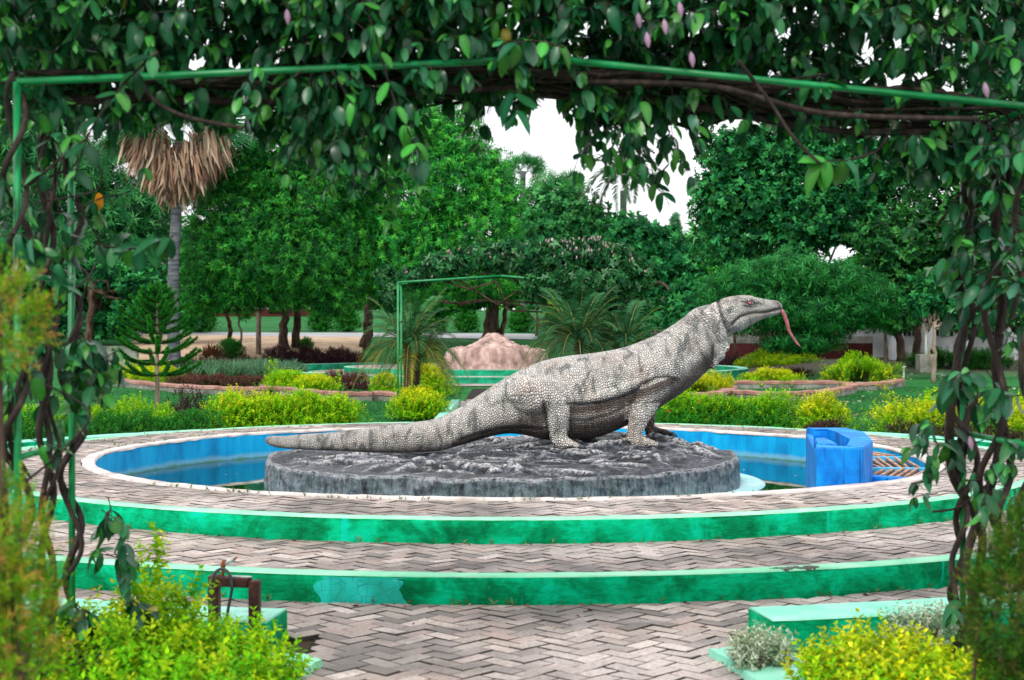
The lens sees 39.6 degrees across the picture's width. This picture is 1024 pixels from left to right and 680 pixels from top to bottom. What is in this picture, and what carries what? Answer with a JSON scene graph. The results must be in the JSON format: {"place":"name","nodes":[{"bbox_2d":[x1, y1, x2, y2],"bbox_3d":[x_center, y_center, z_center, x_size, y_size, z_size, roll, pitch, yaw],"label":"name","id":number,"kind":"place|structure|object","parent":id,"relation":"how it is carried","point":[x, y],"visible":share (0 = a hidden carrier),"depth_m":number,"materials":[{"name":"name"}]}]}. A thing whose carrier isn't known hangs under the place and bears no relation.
{"place":"outdoors","nodes":[
{"label":"outdoors","id":0,"kind":"place"},
{"bbox_2d":[131,334,362,360],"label":"sandy ground","id":1,"kind":"structure","parent":0,"point":[324,343],"depth_m":55.63,"materials":[{"name":"beige sand"}]},
{"bbox_2d":[199,341,226,358],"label":"red dracaena","id":2,"kind":"object","parent":1,"relation":"on","point":[212,351],"visible":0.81,"depth_m":49.66,"materials":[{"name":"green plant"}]},
{"bbox_2d":[216,337,246,357],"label":"round bush","id":3,"kind":"object","parent":1,"relation":"on","point":[231,345],"visible":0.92,"depth_m":51.02,"materials":[{"name":"green plant"}]},
{"bbox_2d":[256,311,260,354],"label":"post","id":4,"kind":"object","parent":1,"relation":"on","point":[258,333],"visible":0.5,"depth_m":52.37,"materials":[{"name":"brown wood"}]},
{"bbox_2d":[135,331,536,338],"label":"park road","id":5,"kind":"structure","parent":0,"point":[479,335],"depth_m":62.45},
{"bbox_2d":[341,382,494,385],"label":"paving","id":6,"kind":"structure","parent":0,"point":[468,384],"depth_m":38.86,"materials":[{"name":"brick"}]},
{"bbox_2d":[261,363,384,381],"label":"kerb","id":7,"kind":"structure","parent":6,"relation":"on","point":[322,366],"depth_m":50.46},
{"bbox_2d":[704,365,747,381],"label":"kerb","id":8,"kind":"structure","parent":6,"relation":"on","point":[735,370],"depth_m":42.34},
{"bbox_2d":[6,0,987,309],"label":"sky","id":9,"kind":"structure","parent":0,"point":[550,136],"materials":[{"name":"white"}]},
{"bbox_2d":[8,573,1011,677],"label":"bed soil","id":10,"kind":"structure","parent":0,"point":[304,645],"depth_m":6.49,"materials":[{"name":"brown soil"}]},
{"bbox_2d":[0,243,83,679],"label":"shrub","id":11,"kind":"object","parent":10,"relation":"on","point":[11,662],"visible":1,"depth_m":3.20,"materials":[{"name":"green plant"}]},
{"bbox_2d":[12,637,109,679],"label":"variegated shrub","id":12,"kind":"object","parent":10,"relation":"on","point":[88,670],"visible":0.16,"depth_m":5.14,"materials":[{"name":"green plant"}]},
{"bbox_2d":[29,521,319,679],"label":"golden shrub","id":13,"kind":"object","parent":10,"relation":"on","point":[179,645],"visible":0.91,"depth_m":5.28,"materials":[{"name":"green plant"}]},
{"bbox_2d":[208,556,260,644],"bbox_3d":[-1.249,1.177,6.401,0.237,0.399,0.110,0,0,0],"label":"lamp bracket","id":14,"kind":"object","parent":10,"relation":"on","point":[253,586],"visible":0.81,"depth_m":6.37,"materials":[{"name":"brown metal"}]},
{"bbox_2d":[232,653,322,678],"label":"bed edging","id":15,"kind":"object","parent":10,"relation":"on","point":[313,665],"visible":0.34,"depth_m":5.98,"materials":[{"name":"green paint"}]},
{"bbox_2d":[13,55,1023,654],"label":"pergola","id":16,"kind":"object","parent":10,"relation":"on","point":[19,85],"visible":0.45,"depth_m":4.94,"materials":[{"name":"green metal"}]},
{"bbox_2d":[0,48,175,679],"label":"climbing vine","id":17,"kind":"object","parent":16,"relation":"attached to","point":[89,371],"visible":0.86,"depth_m":5.00,"materials":[{"name":"green plant"}]},
{"bbox_2d":[0,0,1023,239],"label":"climbing vine","id":18,"kind":"object","parent":16,"relation":"attached to","point":[350,118],"visible":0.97,"depth_m":5.02,"materials":[{"name":"green plant"}]},
{"bbox_2d":[879,63,1023,665],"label":"climbing vine","id":19,"kind":"object","parent":16,"relation":"attached to","point":[959,384],"visible":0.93,"depth_m":5.52,"materials":[{"name":"green plant"}]},
{"bbox_2d":[708,646,807,679],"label":"bed edging","id":20,"kind":"object","parent":10,"relation":"on","point":[767,672],"visible":0.47,"depth_m":5.82,"materials":[{"name":"green concrete"}]},
{"bbox_2d":[719,620,801,670],"bbox_3d":[1.028,1.324,5.940,0.402,0.298,0.352,0,0,-31],"label":"variegated shrub","id":21,"kind":"object","parent":10,"relation":"on","point":[755,650],"visible":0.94,"depth_m":5.88,"materials":[{"name":"grey plant"}]},
{"bbox_2d":[781,608,992,679],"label":"golden shrub","id":22,"kind":"object","parent":10,"relation":"on","point":[852,655],"visible":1,"depth_m":5.34,"materials":[{"name":"yellow plant"}]},
{"bbox_2d":[875,596,958,650],"bbox_3d":[1.809,1.276,6.164,0.470,0.327,0.345,0,0,0],"label":"variegated shrub","id":23,"kind":"object","parent":10,"relation":"on","point":[928,619],"visible":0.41,"depth_m":6.12,"materials":[{"name":"grey plant"}]},
{"bbox_2d":[943,486,1023,679],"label":"reddish shrub","id":24,"kind":"object","parent":10,"relation":"on","point":[1004,547],"visible":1,"depth_m":3.69,"materials":[{"name":"green plant"}]},
{"bbox_2d":[2,310,1019,571],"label":"lawn","id":25,"kind":"structure","parent":0,"point":[814,366],"depth_m":48.61,"materials":[{"name":"green plant"}]},
{"bbox_2d":[0,1,177,187],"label":"tall tree","id":26,"kind":"object","parent":25,"relation":"on","point":[104,14],"visible":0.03,"depth_m":74.48,"materials":[{"name":"green plant"}]},
{"bbox_2d":[4,391,181,436],"bbox_3d":[-6.008,1.023,18.863,1.040,0.666,3.871,0,0,42],"label":"golden hedge","id":27,"kind":"object","parent":25,"relation":"on","point":[158,411],"visible":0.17,"depth_m":19.55,"materials":[{"name":"green plant"}]},
{"bbox_2d":[0,109,216,336],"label":"feathery tree","id":28,"kind":"object","parent":25,"relation":"on","point":[144,215],"visible":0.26,"depth_m":58.88,"materials":[{"name":"green plant"}]},
{"bbox_2d":[2,242,232,342],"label":"broadleaf tree","id":29,"kind":"object","parent":25,"relation":"on","point":[116,284],"visible":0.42,"depth_m":54.30,"materials":[{"name":"green plant"}]},
{"bbox_2d":[4,402,230,440],"bbox_3d":[-5.465,1.098,18.187,1.112,0.523,4.376,0,0,43],"label":"ixora hedge","id":30,"kind":"object","parent":25,"relation":"on","point":[167,424],"visible":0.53,"depth_m":18.77,"materials":[{"name":"green plant"}]},
{"bbox_2d":[98,346,138,367],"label":"boundary wall","id":31,"kind":"structure","parent":25,"relation":"on","point":[131,354],"depth_m":40.89,"materials":[{"name":"paint"}]},
{"bbox_2d":[119,358,182,383],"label":"golden hedge","id":32,"kind":"object","parent":25,"relation":"on","point":[150,368],"visible":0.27,"depth_m":36.83,"materials":[{"name":"yellow plant"}]},
{"bbox_2d":[110,281,203,408],"bbox_3d":[-6.667,0.081,26.786,1.811,2.442,1.893,0,0,0],"label":"norfolk pine","id":33,"kind":"object","parent":25,"relation":"on","point":[166,306],"visible":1,"depth_m":26.62,"materials":[{"name":"green plant"}]},
{"bbox_2d":[104,65,256,367],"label":"lontar palm","id":34,"kind":"object","parent":25,"relation":"on","point":[184,171],"visible":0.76,"depth_m":46.29,"materials":[{"name":"beige plant"}]},
{"bbox_2d":[160,383,209,420],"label":"purple shrub","id":35,"kind":"object","parent":25,"relation":"on","point":[187,401],"visible":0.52,"depth_m":22.18,"materials":[{"name":"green plant"}]},
{"bbox_2d":[112,378,272,395],"bbox_3d":[-8.304,1.153,34.833,6.758,0.328,2.410,0,0,27],"label":"planter border","id":36,"kind":"object","parent":25,"relation":"on","point":[168,387],"visible":0.59,"depth_m":33.59,"materials":[{"name":"concrete"}]},
{"bbox_2d":[193,313,225,332],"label":"bush","id":37,"kind":"object","parent":25,"relation":"on","point":[206,329],"visible":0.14,"depth_m":64.23,"materials":[{"name":"green plant"}]},
{"bbox_2d":[162,371,267,386],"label":"wine plants","id":38,"kind":"object","parent":25,"relation":"on","point":[225,380],"visible":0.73,"depth_m":34.35,"materials":[{"name":"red plant"}]},
{"bbox_2d":[167,352,265,369],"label":"purple border","id":39,"kind":"object","parent":25,"relation":"on","point":[200,357],"visible":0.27,"depth_m":48.82,"materials":[{"name":"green plant"}]},
{"bbox_2d":[177,355,312,381],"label":"silver grass","id":40,"kind":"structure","parent":25,"relation":"on","point":[256,366],"depth_m":39.73,"materials":[{"name":"green plant"}]},
{"bbox_2d":[217,306,339,315],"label":"boundary wall","id":41,"kind":"structure","parent":25,"relation":"on","point":[266,313],"depth_m":83.89,"materials":[{"name":"red paint"}]},
{"bbox_2d":[255,367,304,386],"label":"lime shrub","id":42,"kind":"object","parent":25,"relation":"on","point":[285,378],"visible":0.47,"depth_m":33.16,"materials":[{"name":"green plant"}]},
{"bbox_2d":[198,358,372,428],"bbox_3d":[-3.197,0.814,21.710,2.539,1.071,4.590,0,0,0],"label":"golden hedge","id":43,"kind":"object","parent":25,"relation":"on","point":[315,408],"visible":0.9,"depth_m":20.12,"materials":[{"name":"yellow plant"}]},
{"bbox_2d":[179,127,395,349],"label":"mango tree","id":44,"kind":"object","parent":25,"relation":"on","point":[253,225],"visible":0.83,"depth_m":47.98,"materials":[{"name":"green plant"}]},
{"bbox_2d":[261,342,366,363],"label":"purple hedge","id":45,"kind":"object","parent":25,"relation":"on","point":[316,355],"visible":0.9,"depth_m":52.69,"materials":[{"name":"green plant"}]},
{"bbox_2d":[285,371,345,390],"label":"lime shrub","id":46,"kind":"object","parent":25,"relation":"on","point":[313,381],"visible":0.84,"depth_m":32.49,"materials":[{"name":"yellow plant"}]},
{"bbox_2d":[260,384,374,401],"bbox_3d":[-4.653,1.200,31.853,0.842,0.266,5.477,0,0,-34],"label":"planter border","id":47,"kind":"object","parent":25,"relation":"on","point":[364,395],"visible":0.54,"depth_m":29.97,"materials":[{"name":"concrete"}]},
{"bbox_2d":[301,308,335,331],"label":"bush","id":48,"kind":"object","parent":25,"relation":"on","point":[316,323],"visible":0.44,"depth_m":65.83,"materials":[{"name":"green plant"}]},
{"bbox_2d":[323,368,371,390],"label":"wine plants","id":49,"kind":"object","parent":25,"relation":"on","point":[350,380],"visible":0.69,"depth_m":33.88,"materials":[{"name":"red plant"}]},
{"bbox_2d":[333,307,362,331],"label":"bush","id":50,"kind":"object","parent":25,"relation":"on","point":[350,325],"visible":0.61,"depth_m":64.99,"materials":[{"name":"green plant"}]},
{"bbox_2d":[368,370,399,391],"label":"golden shrub","id":51,"kind":"object","parent":25,"relation":"on","point":[388,388],"visible":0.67,"depth_m":33.02,"materials":[{"name":"green plant"}]},
{"bbox_2d":[372,391,396,401],"bbox_3d":[-2.395,1.212,29.501,0.312,0.266,1.764,0,0,-31],"label":"planter border","id":52,"kind":"object","parent":25,"relation":"on","point":[383,396],"visible":0.34,"depth_m":29.73,"materials":[{"name":"concrete"}]},
{"bbox_2d":[351,287,470,400],"bbox_3d":[-1.883,0.049,26.483,2.310,2.119,2.209,0,0,0],"label":"date palm","id":53,"kind":"object","parent":25,"relation":"on","point":[413,337],"visible":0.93,"depth_m":26.34,"materials":[{"name":"green plant"}]},
{"bbox_2d":[310,363,521,383],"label":"fountain","id":54,"kind":"object","parent":25,"relation":"on","point":[485,376],"visible":0.2,"depth_m":40.78,"materials":[{"name":"green paint"}]},
{"bbox_2d":[443,333,547,368],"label":"pink rock","id":55,"kind":"object","parent":54,"relation":"on","point":[492,351],"visible":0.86,"depth_m":42.02,"materials":[{"name":"pink stone"}]},
{"bbox_2d":[382,384,456,420],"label":"golden shrub","id":56,"kind":"object","parent":25,"relation":"on","point":[425,402],"visible":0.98,"depth_m":22.95,"materials":[{"name":"yellow plant"}]},
{"bbox_2d":[307,100,537,348],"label":"mango tree","id":57,"kind":"object","parent":25,"relation":"on","point":[438,220],"visible":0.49,"depth_m":49.91,"materials":[{"name":"green plant"}]},
{"bbox_2d":[394,362,461,395],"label":"golden shrub","id":58,"kind":"object","parent":25,"relation":"on","point":[431,379],"visible":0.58,"depth_m":31.53,"materials":[{"name":"yellow plant"}]},
{"bbox_2d":[5,212,881,309],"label":"woodland","id":59,"kind":"object","parent":25,"relation":"on","point":[692,240],"depth_m":109.94,"materials":[{"name":"green plant"}]},
{"bbox_2d":[404,272,526,338],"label":"bottle trunk tree","id":60,"kind":"object","parent":25,"relation":"on","point":[491,323],"visible":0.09,"depth_m":56.83,"materials":[{"name":"green plant"}]},
{"bbox_2d":[452,310,481,331],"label":"bush","id":61,"kind":"object","parent":25,"relation":"on","point":[469,323],"visible":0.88,"depth_m":65.01,"materials":[{"name":"green plant"}]},
{"bbox_2d":[397,275,600,419],"bbox_3d":[-0.180,0.122,24.101,3.787,2.427,0.698,0,0,-18],"label":"pergola","id":62,"kind":"object","parent":25,"relation":"on","point":[400,283],"visible":0.46,"depth_m":23.62,"materials":[{"name":"green metal"}]},
{"bbox_2d":[3,385,1021,434],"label":"grass","id":63,"kind":"structure","parent":25,"relation":"on","point":[385,409],"depth_m":29.51,"materials":[{"name":"green plant"}]},
{"bbox_2d":[372,234,656,352],"bbox_3d":[0.023,-0.244,24.274,4.942,3.165,1.660,0,0,0],"label":"flowering vine","id":64,"kind":"object","parent":25,"relation":"on","point":[563,267],"visible":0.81,"depth_m":24.02,"materials":[{"name":"green plant"}]},
{"bbox_2d":[506,303,535,331],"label":"bush","id":65,"kind":"object","parent":25,"relation":"on","point":[520,321],"visible":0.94,"depth_m":64.98,"materials":[{"name":"green plant"}]},
{"bbox_2d":[502,146,550,308],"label":"fan palm","id":66,"kind":"object","parent":25,"relation":"on","point":[535,164],"visible":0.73,"depth_m":87.66,"materials":[{"name":"green plant"}]},
{"bbox_2d":[526,162,586,201],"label":"tree","id":67,"kind":"object","parent":25,"relation":"on","point":[565,180],"visible":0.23,"depth_m":91.30,"materials":[{"name":"green plant"}]},
{"bbox_2d":[496,176,618,303],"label":"soft green tree","id":68,"kind":"object","parent":25,"relation":"on","point":[564,213],"visible":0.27,"depth_m":76.58,"materials":[{"name":"green plant"}]},
{"bbox_2d":[517,284,665,370],"bbox_3d":[1.312,0.165,22.861,2.645,2.135,2.037,0,0,0],"label":"date palm","id":69,"kind":"object","parent":25,"relation":"on","point":[580,331],"visible":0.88,"depth_m":22.72,"materials":[{"name":"green plant"}]},
{"bbox_2d":[578,149,669,218],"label":"royal palm","id":70,"kind":"object","parent":25,"relation":"on","point":[623,195],"visible":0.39,"depth_m":75.54,"materials":[{"name":"green plant"}]},
{"bbox_2d":[594,209,709,332],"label":"dark green tree","id":71,"kind":"object","parent":25,"relation":"on","point":[676,277],"visible":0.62,"depth_m":64.78,"materials":[{"name":"green plant"}]},
{"bbox_2d":[687,368,735,392],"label":"golden hedge","id":72,"kind":"object","parent":25,"relation":"on","point":[715,381],"visible":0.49,"depth_m":32.06,"materials":[{"name":"yellow plant"}]},
{"bbox_2d":[687,385,736,399],"bbox_3d":[4.486,1.203,31.294,1.149,0.266,4.628,0,0,28],"label":"planter border","id":73,"kind":"object","parent":25,"relation":"on","point":[724,390],"visible":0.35,"depth_m":30.03,"materials":[{"name":"concrete"}]},
{"bbox_2d":[655,386,808,427],"bbox_3d":[3.050,0.984,20.380,2.615,0.731,1.136,0,0,24],"label":"golden hedge","id":74,"kind":"object","parent":25,"relation":"on","point":[766,410],"visible":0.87,"depth_m":20.17,"materials":[{"name":"green plant"}]},
{"bbox_2d":[732,365,812,386],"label":"golden hedge","id":75,"kind":"object","parent":25,"relation":"on","point":[763,374],"visible":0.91,"depth_m":36.54,"materials":[{"name":"yellow plant"}]},
{"bbox_2d":[733,348,823,367],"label":"golden hedge","id":76,"kind":"object","parent":25,"relation":"on","point":[769,359],"visible":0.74,"depth_m":48.56,"materials":[{"name":"yellow plant"}]},
{"bbox_2d":[733,380,838,388],"bbox_3d":[6.989,1.163,36.368,2.661,0.276,0.317,0,0,1],"label":"planter border","id":77,"kind":"object","parent":25,"relation":"on","point":[797,384],"visible":0.86,"depth_m":36.23,"materials":[{"name":"concrete"}]},
{"bbox_2d":[769,365,815,377],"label":"purple border","id":78,"kind":"object","parent":25,"relation":"on","point":[797,371],"visible":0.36,"depth_m":42.08,"materials":[{"name":"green plant"}]},
{"bbox_2d":[728,382,857,400],"bbox_3d":[7.074,1.196,32.709,1.841,0.266,6.765,0,0,36],"label":"planter border","id":79,"kind":"object","parent":25,"relation":"on","point":[849,388],"visible":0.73,"depth_m":30.59,"materials":[{"name":"concrete"}]},
{"bbox_2d":[690,245,907,361],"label":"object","id":80,"kind":"object","parent":25,"relation":"on","point":[821,301],"visible":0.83,"depth_m":40.36,"materials":[{"name":"green plant"}]},
{"bbox_2d":[685,120,921,348],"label":"tree","id":81,"kind":"object","parent":25,"relation":"on","point":[750,205],"visible":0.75,"depth_m":45.19,"materials":[{"name":"green plant"}]},
{"bbox_2d":[787,377,860,429],"bbox_3d":[4.420,0.951,20.497,1.034,0.793,2.061,0,0,6],"label":"golden hedge","id":82,"kind":"object","parent":25,"relation":"on","point":[817,409],"visible":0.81,"depth_m":19.74,"materials":[{"name":"yellow plant"}]},
{"bbox_2d":[806,428,906,487],"bbox_3d":[2.854,1.088,11.543,0.845,0.605,2.248,0,0,10],"label":"filter box","id":83,"kind":"object","parent":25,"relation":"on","point":[837,456],"visible":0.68,"depth_m":10.63,"materials":[{"name":"blue paint"}]},
{"bbox_2d":[811,350,906,381],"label":"golden hedge","id":84,"kind":"object","parent":25,"relation":"on","point":[851,365],"visible":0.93,"depth_m":37.38,"materials":[{"name":"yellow plant"}]},
{"bbox_2d":[853,379,905,390],"bbox_3d":[9.408,1.161,36.183,0.553,0.298,2.672,0,0,41],"label":"planter border","id":85,"kind":"object","parent":25,"relation":"on","point":[896,383],"visible":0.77,"depth_m":35.63,"materials":[{"name":"concrete"}]},
{"bbox_2d":[915,323,936,372],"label":"post","id":86,"kind":"object","parent":25,"relation":"on","point":[923,363],"visible":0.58,"depth_m":43.21,"materials":[{"name":"concrete"}]},
{"bbox_2d":[837,31,1023,361],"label":"shade tree","id":87,"kind":"object","parent":25,"relation":"on","point":[899,259],"visible":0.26,"depth_m":42.44,"materials":[{"name":"green plant"}]},
{"bbox_2d":[845,271,1023,359],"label":"park building","id":88,"kind":"structure","parent":25,"relation":"on","point":[878,343],"depth_m":54.08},
{"bbox_2d":[898,266,977,382],"bbox_3d":[11.579,-0.411,38.754,2.185,3.208,1.381,0,0,0],"label":"slender tree","id":89,"kind":"object","parent":25,"relation":"on","point":[927,301],"visible":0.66,"depth_m":38.65,"materials":[{"name":"green plant"}]},
{"bbox_2d":[853,364,1023,437],"bbox_3d":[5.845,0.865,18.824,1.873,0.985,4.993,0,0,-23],"label":"golden hedge","id":90,"kind":"object","parent":25,"relation":"on","point":[918,414],"visible":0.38,"depth_m":18.94,"materials":[{"name":"yellow plant"}]},
{"bbox_2d":[885,415,1023,439],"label":"purple border","id":91,"kind":"object","parent":25,"relation":"on","point":[937,431],"visible":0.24,"depth_m":18.09,"materials":[{"name":"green plant"}]},
{"bbox_2d":[899,345,1018,369],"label":"dark hedge","id":92,"kind":"object","parent":25,"relation":"on","point":[981,359],"visible":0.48,"depth_m":44.90,"materials":[{"name":"green plant"}]},
{"bbox_2d":[7,389,1021,679],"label":"paving","id":93,"kind":"structure","parent":0,"point":[651,641],"depth_m":6.59,"materials":[{"name":"brick"}]},
{"bbox_2d":[7,429,286,647],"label":"kerb","id":94,"kind":"structure","parent":93,"relation":"on","point":[278,614],"depth_m":6.60,"materials":[{"name":"green paint"}]},
{"bbox_2d":[34,423,959,604],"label":"weeds","id":95,"kind":"object","parent":93,"relation":"on","point":[491,600],"visible":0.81,"depth_m":9.53,"materials":[{"name":"green plant"}]},
{"bbox_2d":[8,446,1023,605],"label":"terrace","id":96,"kind":"structure","parent":93,"relation":"on","point":[800,566],"depth_m":7.77,"materials":[{"name":"green paint"}]},
{"bbox_2d":[6,422,1023,543],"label":"terrace","id":97,"kind":"structure","parent":96,"relation":"on","point":[135,505],"depth_m":9.05,"materials":[{"name":"green paint"}]},
{"bbox_2d":[81,426,944,501],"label":"fountain pool","id":98,"kind":"structure","parent":97,"relation":"on","point":[122,462],"depth_m":14.49,"materials":[{"name":"blue paint"}]},
{"bbox_2d":[128,456,805,490],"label":"water","id":99,"kind":"structure","parent":98,"relation":"in","point":[772,474],"depth_m":13.93,"materials":[{"name":"blue liquid"}]},
{"bbox_2d":[264,431,740,497],"bbox_3d":[-0.091,1.109,13.275,4.404,0.524,4.436,0,0,0],"label":"rock island","id":100,"kind":"object","parent":98,"relation":"in","point":[615,463],"visible":0.74,"depth_m":11.79,"materials":[{"name":"grey stone"}]},
{"bbox_2d":[265,295,800,452],"bbox_3d":[0.187,0.311,12.970,4.881,1.441,0.965,0,0,0],"label":"lizard statue","id":101,"kind":"object","parent":100,"relation":"on","point":[561,402],"visible":1,"depth_m":12.78,"materials":[{"name":"grey stone"}]},
{"bbox_2d":[873,451,924,476],"bbox_3d":[3.259,1.183,12.666,0.882,0.242,3.080,0,0,0],"label":"slatted cover","id":102,"kind":"object","parent":98,"relation":"in","point":[885,464],"visible":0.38,"depth_m":12.09,"materials":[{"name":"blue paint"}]},
{"bbox_2d":[89,517,970,634],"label":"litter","id":103,"kind":"object","parent":96,"relation":"on","point":[701,540],"visible":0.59,"depth_m":7.62,"materials":[{"name":"brown plant"}]},
{"bbox_2d":[748,431,1023,650],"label":"kerb","id":104,"kind":"structure","parent":93,"relation":"on","point":[804,621],"depth_m":6.52,"materials":[{"name":"green paint"}]},
{"bbox_2d":[667,211,686,242],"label":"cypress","id":105,"kind":"object","parent":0,"point":[672,219],"visible":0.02,"depth_m":71.73,"materials":[{"name":"green plant"}]},
{"bbox_2d":[725,336,872,358],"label":"boundary wall","id":106,"kind":"structure","parent":0,"point":[862,344],"depth_m":52.90,"materials":[{"name":"grey paint"}]},
{"bbox_2d":[800,414,852,428],"bbox_3d":[4.207,1.174,19.269,0.822,0.360,0.496,0,0,34],"label":"purple border","id":107,"kind":"object","parent":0,"point":[825,424],"visible":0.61,"depth_m":19.19,"materials":[{"name":"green plant"}]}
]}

